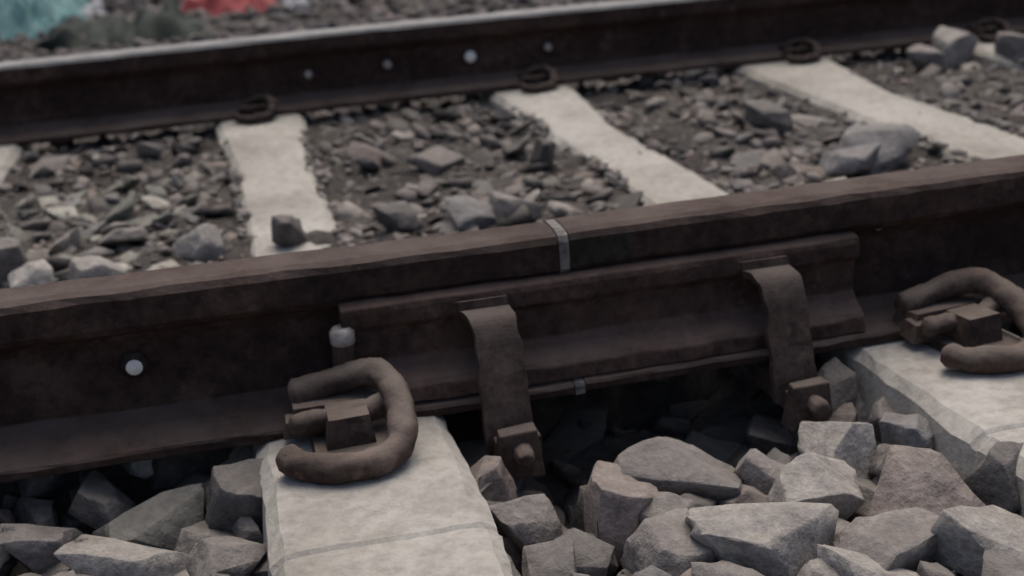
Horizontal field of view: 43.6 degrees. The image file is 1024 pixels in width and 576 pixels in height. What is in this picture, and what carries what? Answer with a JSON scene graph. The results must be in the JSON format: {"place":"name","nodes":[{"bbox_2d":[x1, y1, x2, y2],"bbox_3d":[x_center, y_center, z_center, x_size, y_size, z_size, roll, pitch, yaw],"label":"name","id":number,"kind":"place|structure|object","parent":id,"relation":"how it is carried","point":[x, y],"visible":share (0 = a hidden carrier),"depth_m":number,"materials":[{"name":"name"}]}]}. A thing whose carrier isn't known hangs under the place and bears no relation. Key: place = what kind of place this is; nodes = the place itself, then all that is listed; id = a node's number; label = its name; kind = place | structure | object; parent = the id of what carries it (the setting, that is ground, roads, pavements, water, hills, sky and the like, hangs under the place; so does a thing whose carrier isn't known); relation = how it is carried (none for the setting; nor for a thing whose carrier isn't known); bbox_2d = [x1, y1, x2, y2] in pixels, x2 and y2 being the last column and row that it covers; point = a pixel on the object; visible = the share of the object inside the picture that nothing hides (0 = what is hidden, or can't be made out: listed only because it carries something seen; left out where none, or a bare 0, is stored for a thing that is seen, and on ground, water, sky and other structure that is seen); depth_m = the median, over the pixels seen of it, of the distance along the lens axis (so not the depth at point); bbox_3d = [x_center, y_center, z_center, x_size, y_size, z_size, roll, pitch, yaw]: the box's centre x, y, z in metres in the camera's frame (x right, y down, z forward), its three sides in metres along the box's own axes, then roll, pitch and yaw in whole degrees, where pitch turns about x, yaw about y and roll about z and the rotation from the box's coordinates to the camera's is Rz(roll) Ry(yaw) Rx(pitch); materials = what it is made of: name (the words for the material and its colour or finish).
{"place":"outdoors","nodes":[
{"label":"outdoors","id":0,"kind":"place"},
{"bbox_2d":[0,0,1023,575],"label":"ground","id":1,"kind":"structure","parent":0,"point":[638,406],"depth_m":2.46,"materials":[{"name":"grey gravel"}]},
{"bbox_2d":[0,143,40,184],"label":"concrete sleeper","id":2,"kind":"object","parent":1,"relation":"on","point":[10,155],"visible":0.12,"depth_m":2.81,"materials":[{"name":"grey concrete"}]},
{"bbox_2d":[0,0,91,39],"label":"turquoise cloth","id":3,"kind":"object","parent":1,"relation":"on","point":[29,18],"visible":0.75,"depth_m":5.60,"materials":[{"name":"teal fabric"}]},
{"bbox_2d":[80,0,106,15],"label":"plastic scrap","id":4,"kind":"object","parent":1,"relation":"on","point":[94,4],"visible":0.49,"depth_m":6.14,"materials":[{"name":"white plastic"}]},
{"bbox_2d":[27,0,208,53],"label":"bush","id":5,"kind":"object","parent":1,"relation":"on","point":[170,20],"visible":0.9,"depth_m":5.16,"materials":[{"name":"green plant"}]},
{"bbox_2d":[181,0,278,15],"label":"red cloth","id":6,"kind":"object","parent":1,"relation":"on","point":[215,7],"visible":0.66,"depth_m":5.85,"materials":[{"name":"red fabric"}]},
{"bbox_2d":[281,0,310,10],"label":"plastic scrap","id":7,"kind":"object","parent":1,"relation":"on","point":[295,5],"visible":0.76,"depth_m":5.79,"materials":[{"name":"white plastic"}]},
{"bbox_2d":[214,113,512,575],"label":"concrete sleeper","id":8,"kind":"object","parent":1,"relation":"on","point":[424,510],"visible":0.41,"depth_m":1.23,"materials":[{"name":"grey concrete"}]},
{"bbox_2d":[235,92,276,124],"bbox_3d":[-0.593,-0.414,2.964,0.099,0.062,0.118,-8,20,-11],"label":"rail clip","id":9,"kind":"object","parent":8,"relation":"on","point":[254,109],"visible":1,"depth_m":2.95,"materials":[{"name":"brown metal"}]},
{"bbox_2d":[277,357,417,483],"bbox_3d":[-0.173,0.138,1.318,0.146,0.087,0.169,-8,20,-12],"label":"rail clip","id":10,"kind":"object","parent":8,"relation":"on","point":[360,436],"visible":1,"depth_m":1.31,"materials":[{"name":"brown metal"}]},
{"bbox_2d":[0,0,1023,575],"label":"ballast stones","id":11,"kind":"object","parent":1,"relation":"on","point":[758,494],"visible":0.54,"depth_m":1.47,"materials":[{"name":"grey stone"}]},
{"bbox_2d":[0,0,1023,145],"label":"railway rail","id":12,"kind":"object","parent":1,"relation":"on","point":[77,96],"visible":0.91,"depth_m":3.08,"materials":[{"name":"metal"}]},
{"bbox_2d":[463,84,1023,515],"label":"concrete sleeper","id":13,"kind":"object","parent":1,"relation":"on","point":[973,418],"visible":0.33,"depth_m":1.47,"materials":[{"name":"grey concrete"}]},
{"bbox_2d":[0,154,1023,482],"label":"railway rail","id":14,"kind":"object","parent":13,"relation":"on","point":[138,366],"visible":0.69,"depth_m":1.39,"materials":[{"name":"metal"}]},
{"bbox_2d":[453,295,543,479],"bbox_3d":[-0.029,0.084,1.448,0.077,0.189,0.255,-8,20,-12],"label":"rail joint clamp","id":15,"kind":"object","parent":14,"relation":"attached to","point":[503,418],"visible":0.98,"depth_m":1.38,"materials":[{"name":"brown metal"}]},
{"bbox_2d":[337,230,864,401],"bbox_3d":[0.102,0.018,1.483,0.604,0.116,0.141,-8,20,-12],"label":"rail joint fishplate","id":16,"kind":"object","parent":14,"relation":"attached to","point":[624,316],"visible":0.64,"depth_m":1.44,"materials":[{"name":"brown metal"}]},
{"bbox_2d":[737,256,831,430],"bbox_3d":[0.295,0.039,1.515,0.086,0.190,0.256,-8,20,-12],"label":"rail joint clamp","id":17,"kind":"object","parent":14,"relation":"attached to","point":[790,384],"visible":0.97,"depth_m":1.45,"materials":[{"name":"brown metal"}]},
{"bbox_2d":[516,63,558,92],"bbox_3d":[0.061,-0.506,3.101,0.099,0.062,0.118,-8,20,-12],"label":"rail clip","id":18,"kind":"object","parent":13,"relation":"on","point":[537,84],"visible":0.99,"depth_m":3.09,"materials":[{"name":"brown metal"}]},
{"bbox_2d":[890,267,1023,374],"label":"rail clip","id":19,"kind":"object","parent":13,"relation":"on","point":[952,319],"visible":0.99,"depth_m":1.47,"materials":[{"name":"brown metal"}]},
{"bbox_2d":[684,57,1023,162],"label":"concrete sleeper","id":20,"kind":"object","parent":1,"relation":"on","point":[823,82],"visible":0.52,"depth_m":2.79,"materials":[{"name":"grey concrete"}]},
{"bbox_2d":[777,36,821,63],"bbox_3d":[0.729,-0.600,3.242,0.099,0.062,0.118,-8,20,-13],"label":"rail clip","id":21,"kind":"object","parent":20,"relation":"on","point":[795,53],"visible":1,"depth_m":3.23,"materials":[{"name":"brown metal"}]},
{"bbox_2d":[925,41,1023,70],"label":"concrete sleeper","id":22,"kind":"object","parent":1,"relation":"on","point":[982,52],"visible":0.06,"depth_m":3.24,"materials":[{"name":"grey concrete"}]},
{"bbox_2d":[966,16,1012,42],"bbox_3d":[1.252,-0.673,3.352,0.099,0.062,0.118,-8,20,-11],"label":"rail clip","id":23,"kind":"object","parent":22,"relation":"on","point":[984,32],"visible":0.84,"depth_m":3.35,"materials":[{"name":"brown metal"}]}
]}

